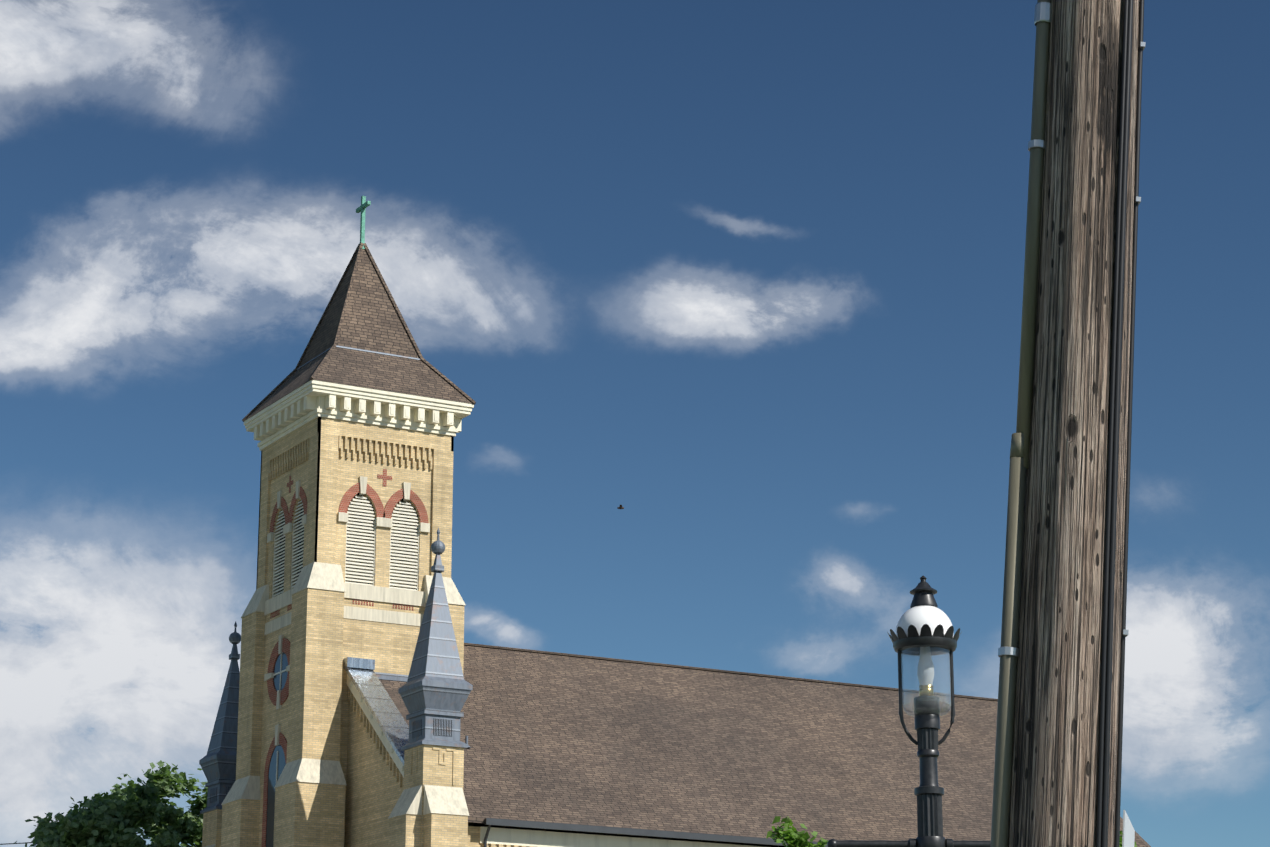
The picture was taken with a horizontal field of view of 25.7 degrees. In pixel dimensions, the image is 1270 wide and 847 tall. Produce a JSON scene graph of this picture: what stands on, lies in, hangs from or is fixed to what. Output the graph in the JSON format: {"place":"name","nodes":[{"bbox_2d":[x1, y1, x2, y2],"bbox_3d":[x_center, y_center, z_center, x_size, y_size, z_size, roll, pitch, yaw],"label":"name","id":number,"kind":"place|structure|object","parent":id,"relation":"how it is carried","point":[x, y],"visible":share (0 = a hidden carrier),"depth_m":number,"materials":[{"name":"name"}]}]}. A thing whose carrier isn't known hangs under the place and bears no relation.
{"place":"outdoors","nodes":[
{"label":"outdoors","id":0,"kind":"place"},
{"bbox_2d":[0,830,156,844],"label":"wires","id":1,"kind":"object","parent":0,"point":[31,842],"visible":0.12,"depth_m":117.32,"materials":[{"name":"rubber"}]},
{"bbox_2d":[13,760,207,846],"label":"tree","id":2,"kind":"object","parent":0,"point":[117,817],"visible":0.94,"depth_m":111.39,"materials":[{"name":"green plant"}]},
{"bbox_2d":[199,345,533,846],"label":"brick wall","id":3,"kind":"structure","parent":0,"point":[320,715],"depth_m":100.64,"materials":[{"name":"beige brick"}]},
{"bbox_2d":[272,492,419,782],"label":"window frames","id":4,"kind":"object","parent":3,"relation":"in","point":[394,567],"visible":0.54,"depth_m":102.34,"materials":[{"name":"white wood"}]},
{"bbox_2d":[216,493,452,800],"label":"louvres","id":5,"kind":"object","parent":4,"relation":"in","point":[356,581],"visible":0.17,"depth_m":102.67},
{"bbox_2d":[267,437,432,598],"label":"recessed wall panel","id":6,"kind":"object","parent":3,"relation":"on","point":[350,470],"visible":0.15,"depth_m":102.80,"materials":[{"name":"brick"}]},
{"bbox_2d":[343,657,408,764],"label":"church coping","id":7,"kind":"object","parent":3,"relation":"on","point":[382,707],"visible":0.4,"depth_m":98.12,"materials":[{"name":"grey metal"}]},
{"bbox_2d":[244,380,762,846],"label":"trim","id":8,"kind":"structure","parent":3,"relation":"attached to","point":[299,407],"depth_m":102.59,"materials":[{"name":"white paint"}]},
{"bbox_2d":[484,818,826,846],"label":"gutter","id":9,"kind":"object","parent":3,"relation":"attached to","point":[489,822],"visible":0.89,"depth_m":95.68,"materials":[{"name":"black metal"}]},
{"bbox_2d":[242,243,1150,846],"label":"roof","id":10,"kind":"structure","parent":3,"relation":"attached to","point":[580,739],"depth_m":104.61,"materials":[{"name":"brown tile"}]},
{"bbox_2d":[356,196,370,248],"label":"cross","id":11,"kind":"object","parent":10,"relation":"on","point":[365,204],"visible":0.69,"depth_m":107.85,"materials":[{"name":"green metal"}]},
{"bbox_2d":[0,0,1269,846],"label":"sky","id":12,"kind":"structure","parent":0,"point":[744,279],"materials":[{"name":"blue"}]},
{"bbox_2d":[766,816,827,846],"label":"tree","id":13,"kind":"object","parent":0,"point":[791,836],"visible":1,"depth_m":49.43,"materials":[{"name":"green plant"}]},
{"bbox_2d":[1119,831,1136,846],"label":"tree","id":14,"kind":"object","parent":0,"point":[1120,840],"visible":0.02,"depth_m":58.36,"materials":[{"name":"green plant"}]},
{"bbox_2d":[1122,810,1134,846],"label":"pole sign","id":15,"kind":"object","parent":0,"point":[1128,838],"visible":1,"depth_m":8.76,"materials":[{"name":"silver metal"}]},
{"label":"ground","id":16,"kind":"structure","parent":0,"visible":0},
{"bbox_2d":[827,576,990,846],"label":"lamp post","id":17,"kind":"object","parent":16,"relation":"on","point":[929,792],"visible":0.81,"depth_m":19.68,"materials":[{"name":"black metal"}]},
{"bbox_2d":[896,605,953,637],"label":"lamp dome","id":18,"kind":"structure","parent":17,"relation":"attached to","point":[918,617],"depth_m":19.80,"materials":[{"name":"white glass"}]},
{"bbox_2d":[917,646,933,685],"bbox_3d":[2.078,1.716,19.876,0.124,0.360,0.124,9,-18,-29],"label":"bulb","id":19,"kind":"object","parent":17,"relation":"attached to","point":[929,672],"depth_m":19.82,"materials":[{"name":"white glass"}]},
{"bbox_2d":[901,646,950,716],"bbox_3d":[2.078,1.840,19.842,0.350,0.497,0.350,9,-18,-29],"label":"lamp glass","id":20,"kind":"object","parent":17,"relation":"attached to","point":[947,688],"visible":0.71,"depth_m":19.77,"materials":[{"name":"clear glass"}]},
{"bbox_2d":[919,685,933,695],"bbox_3d":[2.078,1.911,19.822,0.110,0.075,0.110,9,-18,-29],"label":"bulb socket","id":21,"kind":"object","parent":17,"relation":"attached to","point":[923,690],"depth_m":19.78,"materials":[{"name":"gold metal"}]},
{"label":"road","id":22,"kind":"structure","parent":0,"visible":0},
{"bbox_2d":[1008,0,1138,846],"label":"utility pole","id":23,"kind":"object","parent":22,"relation":"on","point":[1054,782],"visible":0.83,"depth_m":8.78,"materials":[{"name":"brown wood"}]},
{"bbox_2d":[991,0,1050,846],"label":"conduit","id":24,"kind":"object","parent":23,"relation":"attached to","point":[1019,453],"visible":0.98,"depth_m":8.84,"materials":[{"name":"grey metal"}]},
{"bbox_2d":[998,2,1145,656],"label":"conduit clamps","id":25,"kind":"object","parent":23,"relation":"attached to","point":[1043,11],"visible":0.83,"depth_m":9.14,"materials":[{"name":"silver metal"}]},
{"bbox_2d":[1096,0,1143,846],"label":"pole cables","id":26,"kind":"object","parent":23,"relation":"attached to","point":[1107,637],"visible":0.92,"depth_m":8.81,"materials":[{"name":"black rubber"}]}
]}

